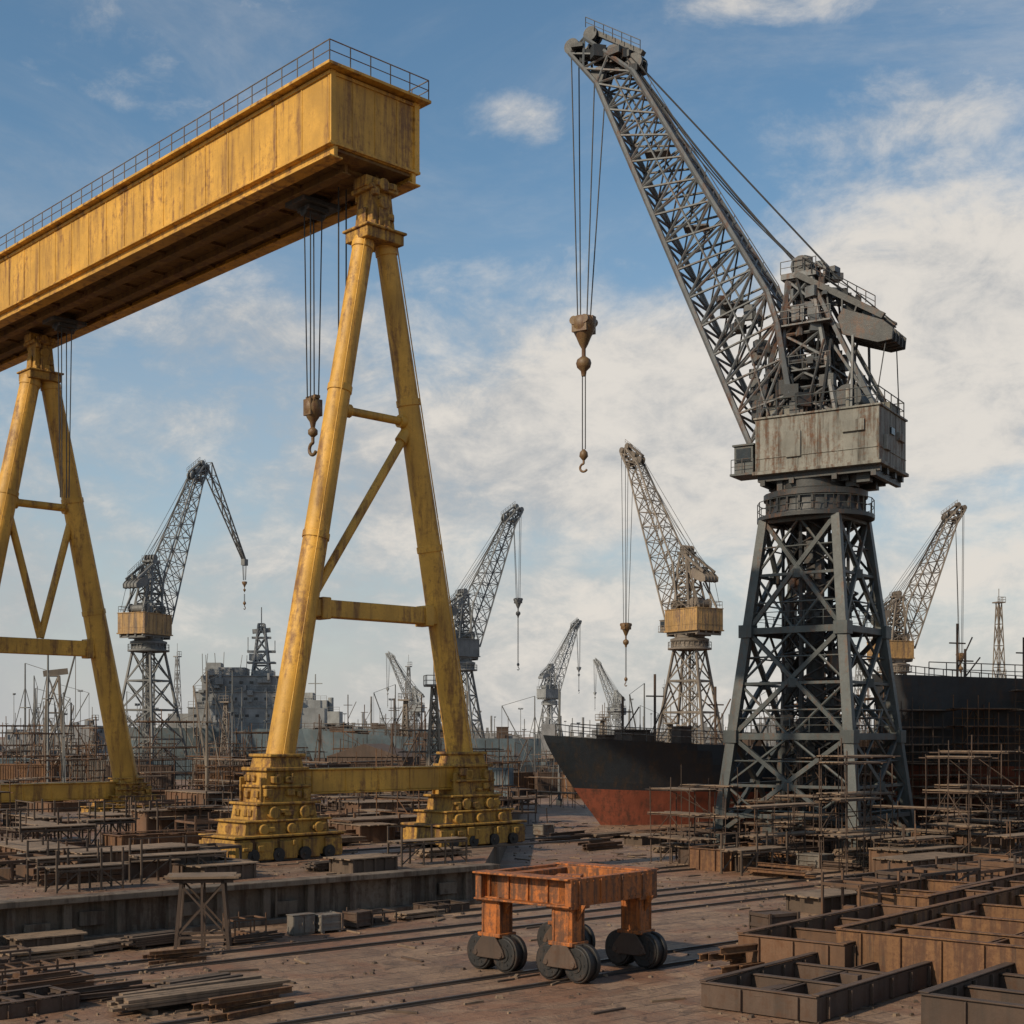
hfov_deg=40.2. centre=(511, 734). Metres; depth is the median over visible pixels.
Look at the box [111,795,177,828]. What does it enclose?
work staging
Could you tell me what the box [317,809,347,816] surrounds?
steel cage
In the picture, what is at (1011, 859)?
platform
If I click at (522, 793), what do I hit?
platform
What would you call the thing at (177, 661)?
lattice mast
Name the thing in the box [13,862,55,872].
steel beam pile
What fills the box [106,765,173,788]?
shipping container
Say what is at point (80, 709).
floodlight mast
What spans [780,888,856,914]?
platform
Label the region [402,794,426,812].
work staging
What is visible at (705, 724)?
dock building
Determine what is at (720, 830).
steel cage
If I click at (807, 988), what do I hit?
steel caisson
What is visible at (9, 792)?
scaffold
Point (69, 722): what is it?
derrick post
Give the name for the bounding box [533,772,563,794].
shipping container
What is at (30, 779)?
scaffold
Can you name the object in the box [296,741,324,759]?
scaffold
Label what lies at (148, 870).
platform
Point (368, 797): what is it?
steel cage
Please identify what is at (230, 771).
scaffold
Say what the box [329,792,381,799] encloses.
shipping container
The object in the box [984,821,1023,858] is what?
scaffold
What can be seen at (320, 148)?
gantry crane
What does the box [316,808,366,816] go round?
steel cage
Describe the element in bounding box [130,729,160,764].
scaffold
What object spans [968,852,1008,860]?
steel beam pile
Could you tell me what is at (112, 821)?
work staging
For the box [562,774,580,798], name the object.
shipping container
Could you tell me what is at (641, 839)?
platform
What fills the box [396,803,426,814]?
steel cage
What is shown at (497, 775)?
shipping container
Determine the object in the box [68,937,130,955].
plank stack
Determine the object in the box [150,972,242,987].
plank stack
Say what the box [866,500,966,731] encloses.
slewing crane
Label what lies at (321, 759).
shipping container
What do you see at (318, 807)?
steel cage
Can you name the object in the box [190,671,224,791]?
derrick post
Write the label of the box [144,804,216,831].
work staging
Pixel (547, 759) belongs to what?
scaffold
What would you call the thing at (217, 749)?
derrick post
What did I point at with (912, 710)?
scaffold
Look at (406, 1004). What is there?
rail track
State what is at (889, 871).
steel cage
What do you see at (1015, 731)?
scaffold
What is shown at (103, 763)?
shipping container
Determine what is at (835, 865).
steel beam pile
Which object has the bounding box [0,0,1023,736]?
sky
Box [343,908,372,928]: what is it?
crate
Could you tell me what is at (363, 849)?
rail track
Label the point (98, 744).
scaffold
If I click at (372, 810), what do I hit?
platform
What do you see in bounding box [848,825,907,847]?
work staging
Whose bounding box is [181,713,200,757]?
derrick post
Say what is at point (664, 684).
lattice mast
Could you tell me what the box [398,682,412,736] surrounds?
lattice mast
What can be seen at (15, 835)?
steel cage
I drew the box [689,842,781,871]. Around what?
steel caisson
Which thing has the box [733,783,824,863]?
scaffold
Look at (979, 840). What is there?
platform
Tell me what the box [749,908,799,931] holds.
crate
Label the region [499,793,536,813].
steel cage
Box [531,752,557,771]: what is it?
scaffold
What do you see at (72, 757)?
scaffold
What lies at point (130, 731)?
derrick post
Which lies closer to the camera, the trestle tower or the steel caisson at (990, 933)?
the steel caisson at (990, 933)
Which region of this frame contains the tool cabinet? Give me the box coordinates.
[286,912,315,935]
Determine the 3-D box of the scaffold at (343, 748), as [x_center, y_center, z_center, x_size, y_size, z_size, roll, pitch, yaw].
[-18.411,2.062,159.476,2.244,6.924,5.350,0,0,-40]
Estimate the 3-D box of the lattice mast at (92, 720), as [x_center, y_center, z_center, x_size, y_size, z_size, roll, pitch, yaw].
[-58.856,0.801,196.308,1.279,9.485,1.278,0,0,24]
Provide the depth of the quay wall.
50.67 m
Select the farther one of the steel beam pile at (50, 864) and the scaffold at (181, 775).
the scaffold at (181, 775)
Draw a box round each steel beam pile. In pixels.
[0,970,94,992]
[1,802,26,807]
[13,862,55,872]
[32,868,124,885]
[48,979,154,1001]
[49,821,93,831]
[142,947,206,965]
[177,824,217,830]
[192,985,295,1022]
[223,930,284,945]
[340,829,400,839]
[379,810,410,814]
[538,830,592,841]
[577,838,622,850]
[697,938,804,973]
[744,861,815,878]
[767,852,799,869]
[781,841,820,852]
[807,855,868,870]
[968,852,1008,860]
[991,843,998,847]
[999,851,1023,858]
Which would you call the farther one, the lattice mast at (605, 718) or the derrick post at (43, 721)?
the lattice mast at (605, 718)
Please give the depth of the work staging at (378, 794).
108.10 m
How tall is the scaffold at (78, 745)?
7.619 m
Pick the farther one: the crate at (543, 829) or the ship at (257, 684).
the ship at (257, 684)
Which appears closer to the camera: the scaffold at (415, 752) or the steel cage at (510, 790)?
the steel cage at (510, 790)
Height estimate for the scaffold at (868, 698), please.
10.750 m
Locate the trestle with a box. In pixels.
[165,872,240,951]
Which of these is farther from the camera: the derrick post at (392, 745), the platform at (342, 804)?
the derrick post at (392, 745)
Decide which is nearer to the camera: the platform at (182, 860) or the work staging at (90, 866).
the work staging at (90, 866)
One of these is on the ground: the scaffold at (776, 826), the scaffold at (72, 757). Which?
the scaffold at (776, 826)
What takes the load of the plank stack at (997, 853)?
on the ground
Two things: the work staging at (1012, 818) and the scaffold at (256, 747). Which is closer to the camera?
the work staging at (1012, 818)
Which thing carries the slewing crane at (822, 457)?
on the ground
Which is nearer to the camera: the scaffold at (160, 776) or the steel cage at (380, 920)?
the steel cage at (380, 920)
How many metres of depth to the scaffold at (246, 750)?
145.86 m
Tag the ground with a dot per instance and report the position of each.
(326, 975)
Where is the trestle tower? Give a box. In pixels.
[42,668,67,780]
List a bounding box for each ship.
[128,607,442,758]
[302,694,540,771]
[341,705,474,737]
[543,672,886,824]
[872,623,1023,826]
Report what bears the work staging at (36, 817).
on the quay platform at (145, 913)
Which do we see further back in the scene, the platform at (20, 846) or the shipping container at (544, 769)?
the shipping container at (544, 769)
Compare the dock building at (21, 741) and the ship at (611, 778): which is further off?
the dock building at (21, 741)
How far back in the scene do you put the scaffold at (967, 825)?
77.79 m
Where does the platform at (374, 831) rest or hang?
on the quay platform at (145, 913)
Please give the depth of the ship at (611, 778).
107.64 m
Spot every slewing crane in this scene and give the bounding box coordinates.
[108,457,247,757]
[385,652,424,728]
[439,502,523,737]
[536,619,581,737]
[564,17,923,848]
[593,658,625,734]
[619,439,724,744]
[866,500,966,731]
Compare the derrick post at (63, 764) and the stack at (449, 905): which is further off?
the derrick post at (63, 764)
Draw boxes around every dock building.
[0,718,60,751]
[7,713,51,739]
[65,713,141,753]
[343,696,470,729]
[411,710,533,737]
[486,709,634,737]
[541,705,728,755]
[653,711,753,739]
[694,716,804,745]
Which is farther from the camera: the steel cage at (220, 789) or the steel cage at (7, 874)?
the steel cage at (220, 789)
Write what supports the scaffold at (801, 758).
on the ground
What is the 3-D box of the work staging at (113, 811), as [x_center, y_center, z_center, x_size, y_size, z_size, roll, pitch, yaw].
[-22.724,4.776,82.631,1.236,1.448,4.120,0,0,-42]
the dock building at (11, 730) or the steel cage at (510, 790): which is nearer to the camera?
the steel cage at (510, 790)
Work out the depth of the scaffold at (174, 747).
120.42 m
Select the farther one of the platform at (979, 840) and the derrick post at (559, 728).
the derrick post at (559, 728)
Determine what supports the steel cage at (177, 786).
on the quay platform at (145, 913)
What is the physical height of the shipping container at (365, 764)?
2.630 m
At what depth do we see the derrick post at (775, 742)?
171.15 m
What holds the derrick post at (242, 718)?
on the quay platform at (145, 913)
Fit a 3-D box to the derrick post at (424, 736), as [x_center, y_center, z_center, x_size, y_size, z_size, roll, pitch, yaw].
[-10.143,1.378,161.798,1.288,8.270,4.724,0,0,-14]
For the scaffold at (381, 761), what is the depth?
122.83 m
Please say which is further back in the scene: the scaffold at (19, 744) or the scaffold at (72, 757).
the scaffold at (72, 757)
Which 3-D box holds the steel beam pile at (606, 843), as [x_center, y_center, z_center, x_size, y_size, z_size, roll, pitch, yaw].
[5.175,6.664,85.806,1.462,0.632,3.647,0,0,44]
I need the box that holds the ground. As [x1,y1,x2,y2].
[0,737,1022,1023]
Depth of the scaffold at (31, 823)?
67.82 m
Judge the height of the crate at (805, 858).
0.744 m
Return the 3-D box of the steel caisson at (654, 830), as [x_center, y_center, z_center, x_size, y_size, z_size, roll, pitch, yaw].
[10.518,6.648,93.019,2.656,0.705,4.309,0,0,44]
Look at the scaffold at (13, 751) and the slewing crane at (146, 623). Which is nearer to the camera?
the scaffold at (13, 751)
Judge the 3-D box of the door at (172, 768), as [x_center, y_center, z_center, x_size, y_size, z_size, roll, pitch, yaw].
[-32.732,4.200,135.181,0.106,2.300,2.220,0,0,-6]
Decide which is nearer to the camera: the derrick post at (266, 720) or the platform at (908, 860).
the platform at (908, 860)
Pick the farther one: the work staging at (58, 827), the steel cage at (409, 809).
the steel cage at (409, 809)
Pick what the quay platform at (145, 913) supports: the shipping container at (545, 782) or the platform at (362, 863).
the platform at (362, 863)
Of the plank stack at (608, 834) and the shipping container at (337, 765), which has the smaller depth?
the plank stack at (608, 834)
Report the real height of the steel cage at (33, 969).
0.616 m
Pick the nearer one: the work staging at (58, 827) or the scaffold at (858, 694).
the work staging at (58, 827)
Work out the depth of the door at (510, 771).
121.78 m
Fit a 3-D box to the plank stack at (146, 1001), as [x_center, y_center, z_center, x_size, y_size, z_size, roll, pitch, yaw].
[-8.150,6.775,36.400,4.881,0.450,1.365,0,0,-40]
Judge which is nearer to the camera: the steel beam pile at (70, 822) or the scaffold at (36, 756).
the steel beam pile at (70, 822)
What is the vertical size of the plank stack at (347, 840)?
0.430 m
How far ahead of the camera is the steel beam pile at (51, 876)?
52.02 m
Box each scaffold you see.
[0,722,38,763]
[0,731,42,763]
[0,770,21,803]
[0,781,12,826]
[6,771,43,807]
[11,722,73,783]
[13,813,68,839]
[26,727,52,754]
[30,744,100,803]
[35,721,91,781]
[38,750,93,758]
[43,742,90,781]
[65,743,100,753]
[73,746,109,780]
[76,800,132,845]
[80,719,106,759]
[95,769,172,800]
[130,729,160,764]
[132,709,202,788]
[134,749,172,757]
[135,750,216,788]
[138,735,178,757]
[159,795,225,819]
[186,776,231,791]
[188,744,247,784]
[188,747,251,793]
[189,764,235,783]
[201,745,238,755]
[202,754,250,794]
[208,736,243,764]
[211,796,231,818]
[233,723,268,764]
[234,726,268,755]
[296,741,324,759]
[296,747,312,760]
[297,750,336,767]
[316,793,365,817]
[331,723,370,753]
[339,748,408,766]
[374,749,434,815]
[398,720,445,765]
[407,735,435,759]
[442,740,503,767]
[479,750,511,767]
[485,745,523,809]
[489,747,521,776]
[504,787,549,823]
[516,753,547,771]
[525,767,584,807]
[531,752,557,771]
[536,750,560,771]
[645,777,722,865]
[678,765,744,842]
[730,791,766,819]
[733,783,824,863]
[735,788,792,842]
[751,788,790,841]
[759,817,820,843]
[763,764,776,803]
[769,787,837,851]
[771,807,832,851]
[778,818,836,852]
[789,675,827,776]
[795,744,843,830]
[795,789,844,830]
[812,738,900,871]
[815,745,886,874]
[824,766,877,826]
[825,689,870,824]
[855,686,889,825]
[861,794,966,844]
[881,824,938,847]
[884,697,961,822]
[890,823,954,847]
[906,743,982,823]
[915,799,1022,846]
[916,803,1007,843]
[919,740,998,853]
[927,795,975,822]
[929,735,1023,852]
[946,695,1023,824]
[961,789,1023,848]
[973,789,1023,828]
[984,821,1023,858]
[996,788,1023,848]
[1008,675,1023,810]
[1013,804,1023,829]
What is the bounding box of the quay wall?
[0,863,499,949]
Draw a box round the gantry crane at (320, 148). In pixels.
[0,38,526,861]
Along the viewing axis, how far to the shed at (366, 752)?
152.63 m
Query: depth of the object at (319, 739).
163.37 m
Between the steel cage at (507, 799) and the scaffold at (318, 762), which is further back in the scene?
the scaffold at (318, 762)
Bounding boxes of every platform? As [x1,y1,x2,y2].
[0,780,520,943]
[0,839,76,868]
[0,928,86,948]
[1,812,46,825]
[56,842,207,876]
[73,859,180,878]
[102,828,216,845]
[130,806,232,832]
[165,790,236,805]
[171,849,214,863]
[175,859,259,879]
[323,853,400,873]
[327,817,397,842]
[328,799,381,809]
[332,814,416,831]
[333,811,384,817]
[344,799,427,812]
[356,809,393,811]
[513,788,529,795]
[620,833,666,845]
[675,843,746,863]
[732,854,768,871]
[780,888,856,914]
[868,843,964,871]
[872,852,978,880]
[911,829,1003,851]
[1000,858,1023,861]
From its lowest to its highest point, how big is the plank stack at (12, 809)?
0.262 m
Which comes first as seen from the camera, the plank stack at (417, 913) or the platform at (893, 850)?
the plank stack at (417, 913)
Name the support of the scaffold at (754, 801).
on the ground
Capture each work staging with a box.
[0,833,43,844]
[6,807,96,846]
[15,799,61,839]
[23,838,103,886]
[35,845,129,893]
[77,800,139,844]
[105,803,151,828]
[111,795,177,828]
[129,834,227,884]
[130,798,204,814]
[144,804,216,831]
[205,790,238,805]
[211,809,231,828]
[368,791,405,798]
[387,823,467,866]
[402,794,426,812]
[659,830,710,861]
[720,831,790,875]
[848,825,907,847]
[857,823,902,855]
[858,840,916,865]
[866,819,884,825]
[983,806,1022,826]
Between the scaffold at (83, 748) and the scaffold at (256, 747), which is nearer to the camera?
the scaffold at (256, 747)
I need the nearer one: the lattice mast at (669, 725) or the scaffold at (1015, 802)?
the scaffold at (1015, 802)
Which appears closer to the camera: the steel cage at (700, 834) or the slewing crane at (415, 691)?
the steel cage at (700, 834)
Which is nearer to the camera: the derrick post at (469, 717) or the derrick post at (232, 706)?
the derrick post at (469, 717)
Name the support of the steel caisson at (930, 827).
on the ground
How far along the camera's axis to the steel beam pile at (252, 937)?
47.06 m
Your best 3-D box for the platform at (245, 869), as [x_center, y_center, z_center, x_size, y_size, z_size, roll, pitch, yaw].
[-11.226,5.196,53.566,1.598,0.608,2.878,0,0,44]
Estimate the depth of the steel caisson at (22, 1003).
35.43 m
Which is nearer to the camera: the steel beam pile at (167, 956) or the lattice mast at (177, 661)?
the steel beam pile at (167, 956)
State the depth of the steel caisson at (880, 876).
64.31 m
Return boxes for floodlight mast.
[78,690,82,734]
[518,708,522,736]
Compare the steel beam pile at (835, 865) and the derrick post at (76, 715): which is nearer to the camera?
the steel beam pile at (835, 865)
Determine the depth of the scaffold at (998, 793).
85.72 m
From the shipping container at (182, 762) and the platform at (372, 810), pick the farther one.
the shipping container at (182, 762)
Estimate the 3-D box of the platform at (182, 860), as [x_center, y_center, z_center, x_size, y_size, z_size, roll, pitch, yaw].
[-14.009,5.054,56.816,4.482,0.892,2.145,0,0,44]
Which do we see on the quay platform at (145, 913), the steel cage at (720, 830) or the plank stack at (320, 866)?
the plank stack at (320, 866)
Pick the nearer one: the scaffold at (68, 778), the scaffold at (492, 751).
the scaffold at (68, 778)
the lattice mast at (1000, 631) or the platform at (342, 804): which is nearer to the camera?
the platform at (342, 804)
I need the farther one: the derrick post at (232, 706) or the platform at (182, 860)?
the derrick post at (232, 706)
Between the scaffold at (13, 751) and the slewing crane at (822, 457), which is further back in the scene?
the scaffold at (13, 751)
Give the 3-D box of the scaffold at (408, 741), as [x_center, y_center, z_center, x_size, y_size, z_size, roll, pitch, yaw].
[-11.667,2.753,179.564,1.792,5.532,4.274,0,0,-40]
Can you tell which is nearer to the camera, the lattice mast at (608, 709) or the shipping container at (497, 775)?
the shipping container at (497, 775)
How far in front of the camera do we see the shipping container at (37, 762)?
161.68 m
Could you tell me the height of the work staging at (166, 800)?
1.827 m
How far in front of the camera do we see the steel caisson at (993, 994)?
33.20 m
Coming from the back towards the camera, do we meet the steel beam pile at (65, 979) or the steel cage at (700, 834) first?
the steel cage at (700, 834)
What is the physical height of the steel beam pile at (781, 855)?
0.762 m
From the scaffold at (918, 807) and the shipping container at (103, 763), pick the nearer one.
the scaffold at (918, 807)
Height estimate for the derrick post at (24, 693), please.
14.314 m
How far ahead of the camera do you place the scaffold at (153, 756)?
173.15 m
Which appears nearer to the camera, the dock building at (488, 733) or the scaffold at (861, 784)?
the scaffold at (861, 784)
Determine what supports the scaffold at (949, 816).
on the ground
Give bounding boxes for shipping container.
[0,758,33,763]
[0,764,56,783]
[36,759,84,781]
[69,760,108,781]
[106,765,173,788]
[135,759,145,764]
[146,760,191,779]
[193,760,199,782]
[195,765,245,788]
[199,760,251,764]
[303,763,350,767]
[314,758,326,761]
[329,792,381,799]
[332,763,390,766]
[386,764,431,766]
[488,768,512,795]
[513,772,532,793]
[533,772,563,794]
[543,765,561,771]
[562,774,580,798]
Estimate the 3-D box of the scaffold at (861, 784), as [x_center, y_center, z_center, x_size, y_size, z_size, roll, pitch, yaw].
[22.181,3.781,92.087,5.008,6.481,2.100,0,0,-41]
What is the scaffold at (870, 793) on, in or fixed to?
on the ground
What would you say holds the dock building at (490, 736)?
on the ground
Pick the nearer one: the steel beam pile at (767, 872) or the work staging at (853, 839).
the steel beam pile at (767, 872)
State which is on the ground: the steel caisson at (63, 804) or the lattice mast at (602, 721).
the lattice mast at (602, 721)
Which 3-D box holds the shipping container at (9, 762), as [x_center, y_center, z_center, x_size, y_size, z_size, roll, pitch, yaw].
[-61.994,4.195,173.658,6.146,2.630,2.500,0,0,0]
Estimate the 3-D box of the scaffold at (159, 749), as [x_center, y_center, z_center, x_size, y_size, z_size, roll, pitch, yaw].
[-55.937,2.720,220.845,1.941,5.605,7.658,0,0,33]
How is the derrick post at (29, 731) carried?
on the quay platform at (145, 913)
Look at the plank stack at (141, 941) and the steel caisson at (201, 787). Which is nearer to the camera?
the plank stack at (141, 941)
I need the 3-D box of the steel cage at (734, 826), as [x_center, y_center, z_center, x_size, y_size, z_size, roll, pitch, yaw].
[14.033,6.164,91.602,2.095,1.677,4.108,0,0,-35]
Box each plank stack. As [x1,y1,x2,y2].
[0,943,93,961]
[1,808,26,812]
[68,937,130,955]
[107,975,290,1015]
[118,930,193,949]
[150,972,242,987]
[303,860,328,871]
[341,836,366,845]
[393,908,445,919]
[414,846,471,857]
[589,831,631,838]
[651,845,677,852]
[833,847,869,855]
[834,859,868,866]
[963,847,1002,853]
[982,852,1011,855]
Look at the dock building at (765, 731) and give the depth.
455.40 m
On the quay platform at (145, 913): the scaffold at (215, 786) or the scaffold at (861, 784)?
the scaffold at (215, 786)
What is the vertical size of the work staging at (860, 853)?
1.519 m
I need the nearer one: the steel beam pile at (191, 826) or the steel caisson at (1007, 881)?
the steel caisson at (1007, 881)
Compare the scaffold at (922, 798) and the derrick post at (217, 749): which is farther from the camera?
the derrick post at (217, 749)
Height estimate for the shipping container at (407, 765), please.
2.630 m
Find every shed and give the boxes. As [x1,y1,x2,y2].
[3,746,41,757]
[326,744,418,764]
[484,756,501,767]
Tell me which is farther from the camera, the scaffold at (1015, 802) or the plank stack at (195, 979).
the scaffold at (1015, 802)
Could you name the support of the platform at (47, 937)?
on the ground
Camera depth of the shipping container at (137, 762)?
163.65 m
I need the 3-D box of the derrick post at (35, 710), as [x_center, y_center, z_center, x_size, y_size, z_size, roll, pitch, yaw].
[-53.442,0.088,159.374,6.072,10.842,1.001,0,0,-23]
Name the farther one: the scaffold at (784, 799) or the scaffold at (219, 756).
the scaffold at (219, 756)
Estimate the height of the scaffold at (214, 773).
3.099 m
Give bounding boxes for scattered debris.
[0,806,1016,1023]
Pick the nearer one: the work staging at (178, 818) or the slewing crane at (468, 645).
the work staging at (178, 818)
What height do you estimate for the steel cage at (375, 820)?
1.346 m
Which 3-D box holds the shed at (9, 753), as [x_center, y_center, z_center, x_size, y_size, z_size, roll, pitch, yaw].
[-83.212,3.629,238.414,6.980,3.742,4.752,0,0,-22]
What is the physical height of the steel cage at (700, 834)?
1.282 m
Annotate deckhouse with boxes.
[304,674,342,728]
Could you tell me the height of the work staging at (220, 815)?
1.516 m
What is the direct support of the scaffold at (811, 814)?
on the ground
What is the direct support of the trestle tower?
on the quay platform at (145, 913)
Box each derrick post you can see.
[5,663,56,762]
[21,688,70,763]
[21,709,42,754]
[25,655,75,782]
[30,676,37,754]
[33,701,66,752]
[50,685,88,752]
[54,692,66,800]
[58,697,73,754]
[61,703,82,780]
[73,717,104,759]
[75,733,89,759]
[100,716,130,758]
[126,691,142,752]
[136,711,149,755]
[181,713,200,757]
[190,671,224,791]
[209,670,237,755]
[215,687,251,757]
[215,737,232,764]
[219,713,235,755]
[260,691,274,753]
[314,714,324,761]
[374,684,399,746]
[377,723,419,798]
[410,711,421,764]
[420,711,426,759]
[434,691,478,751]
[502,696,549,771]
[503,734,526,771]
[511,742,531,770]
[550,681,567,804]
[629,683,644,728]
[639,705,658,740]
[759,688,777,745]
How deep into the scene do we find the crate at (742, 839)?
91.14 m
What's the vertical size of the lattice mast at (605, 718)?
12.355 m
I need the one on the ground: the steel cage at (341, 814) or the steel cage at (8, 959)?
the steel cage at (8, 959)
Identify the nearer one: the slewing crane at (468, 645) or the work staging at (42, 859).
the work staging at (42, 859)
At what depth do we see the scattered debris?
42.32 m
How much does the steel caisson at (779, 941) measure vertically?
1.031 m
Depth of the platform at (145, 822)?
78.18 m
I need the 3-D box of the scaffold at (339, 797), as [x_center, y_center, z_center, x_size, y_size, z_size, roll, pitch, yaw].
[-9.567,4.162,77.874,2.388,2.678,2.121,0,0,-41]
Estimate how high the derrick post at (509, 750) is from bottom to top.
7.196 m
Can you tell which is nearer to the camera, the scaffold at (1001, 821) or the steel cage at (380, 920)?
the steel cage at (380, 920)
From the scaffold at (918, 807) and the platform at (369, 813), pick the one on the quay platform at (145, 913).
the platform at (369, 813)
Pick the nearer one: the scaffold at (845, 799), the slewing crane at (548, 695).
the scaffold at (845, 799)
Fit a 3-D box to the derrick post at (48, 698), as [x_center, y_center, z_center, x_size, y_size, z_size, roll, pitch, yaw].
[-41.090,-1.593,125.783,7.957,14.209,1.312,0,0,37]
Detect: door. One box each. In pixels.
[50,765,56,781]
[171,766,173,788]
[509,770,512,792]
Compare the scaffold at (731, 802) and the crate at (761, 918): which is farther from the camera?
the scaffold at (731, 802)
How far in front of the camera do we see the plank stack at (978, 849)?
80.68 m
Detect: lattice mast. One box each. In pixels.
[36,703,41,748]
[87,707,98,756]
[173,643,181,713]
[218,686,230,755]
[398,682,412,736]
[405,655,412,728]
[423,663,440,765]
[595,705,609,734]
[603,703,609,734]
[605,704,610,734]
[617,701,620,728]
[661,679,667,740]
[663,705,677,742]
[769,692,779,745]
[854,646,866,732]
[992,589,1005,677]
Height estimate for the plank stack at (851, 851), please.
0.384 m
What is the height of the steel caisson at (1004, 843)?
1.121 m
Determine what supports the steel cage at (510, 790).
on the quay platform at (145, 913)
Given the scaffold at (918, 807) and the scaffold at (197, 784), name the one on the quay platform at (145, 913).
the scaffold at (197, 784)
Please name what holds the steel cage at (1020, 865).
on the ground
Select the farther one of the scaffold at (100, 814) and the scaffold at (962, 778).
the scaffold at (962, 778)
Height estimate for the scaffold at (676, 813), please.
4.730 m
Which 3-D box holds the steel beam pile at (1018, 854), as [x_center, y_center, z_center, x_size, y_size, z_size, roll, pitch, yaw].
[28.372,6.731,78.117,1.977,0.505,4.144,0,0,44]
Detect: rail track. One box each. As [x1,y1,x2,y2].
[0,884,844,985]
[151,940,737,1023]
[258,836,602,862]
[444,869,871,918]
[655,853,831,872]
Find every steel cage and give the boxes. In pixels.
[0,825,37,840]
[0,831,51,840]
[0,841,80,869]
[0,849,66,883]
[0,945,30,968]
[0,958,74,984]
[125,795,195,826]
[147,782,189,788]
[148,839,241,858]
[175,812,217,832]
[181,786,238,795]
[223,912,266,936]
[311,794,336,812]
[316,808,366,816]
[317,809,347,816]
[329,813,400,835]
[344,791,425,800]
[346,907,396,926]
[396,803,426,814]
[494,784,536,805]
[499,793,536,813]
[667,827,719,843]
[680,822,757,843]
[696,821,759,843]
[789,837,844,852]
[821,870,899,916]
[875,856,980,889]
[905,857,1023,881]
[968,857,1000,861]
[1014,855,1023,873]
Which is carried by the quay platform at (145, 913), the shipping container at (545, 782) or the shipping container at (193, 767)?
the shipping container at (193, 767)
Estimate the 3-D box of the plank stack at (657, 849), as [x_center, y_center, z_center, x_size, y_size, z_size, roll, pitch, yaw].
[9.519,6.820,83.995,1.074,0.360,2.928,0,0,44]
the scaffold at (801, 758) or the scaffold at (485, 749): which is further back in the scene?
the scaffold at (485, 749)
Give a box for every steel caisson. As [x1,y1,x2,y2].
[0,985,80,1019]
[29,800,86,811]
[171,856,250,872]
[198,784,238,795]
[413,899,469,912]
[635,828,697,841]
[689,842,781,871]
[699,952,931,1022]
[737,903,976,967]
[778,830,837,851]
[781,851,795,863]
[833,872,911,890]
[834,884,1023,985]
[855,878,992,906]
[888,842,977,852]
[918,962,1023,1023]
[928,826,1012,829]
[948,828,1014,848]
[949,872,1023,897]
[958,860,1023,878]
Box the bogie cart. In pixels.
[467,861,667,983]
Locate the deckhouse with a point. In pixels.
(333, 716)
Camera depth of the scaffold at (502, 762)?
101.85 m
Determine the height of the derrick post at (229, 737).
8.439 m
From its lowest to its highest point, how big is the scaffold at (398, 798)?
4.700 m
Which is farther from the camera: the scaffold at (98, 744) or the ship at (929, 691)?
the scaffold at (98, 744)
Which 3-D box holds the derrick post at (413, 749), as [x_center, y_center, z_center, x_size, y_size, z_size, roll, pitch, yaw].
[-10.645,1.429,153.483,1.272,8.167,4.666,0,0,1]
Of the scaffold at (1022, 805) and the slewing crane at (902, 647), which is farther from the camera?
the slewing crane at (902, 647)
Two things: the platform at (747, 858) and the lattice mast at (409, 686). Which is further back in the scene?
the lattice mast at (409, 686)
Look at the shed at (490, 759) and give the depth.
160.86 m
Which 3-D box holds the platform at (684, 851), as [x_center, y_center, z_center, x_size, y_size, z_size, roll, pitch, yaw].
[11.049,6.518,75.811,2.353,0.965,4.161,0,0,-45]
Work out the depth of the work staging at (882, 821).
95.63 m
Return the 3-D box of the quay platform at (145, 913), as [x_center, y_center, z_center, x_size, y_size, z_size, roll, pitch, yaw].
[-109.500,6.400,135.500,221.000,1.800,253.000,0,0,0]
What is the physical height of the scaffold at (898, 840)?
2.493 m
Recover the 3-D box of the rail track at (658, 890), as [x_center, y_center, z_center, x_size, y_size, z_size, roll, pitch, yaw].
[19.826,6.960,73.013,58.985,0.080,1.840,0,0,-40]
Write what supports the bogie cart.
on the ground
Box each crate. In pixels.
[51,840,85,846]
[315,911,343,933]
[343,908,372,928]
[383,791,405,793]
[533,823,553,835]
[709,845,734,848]
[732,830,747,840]
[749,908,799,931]
[796,852,833,868]
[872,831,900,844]
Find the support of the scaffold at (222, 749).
on the quay platform at (145, 913)
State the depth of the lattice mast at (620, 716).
477.72 m
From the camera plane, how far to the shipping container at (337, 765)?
138.47 m
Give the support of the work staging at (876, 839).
on the ground

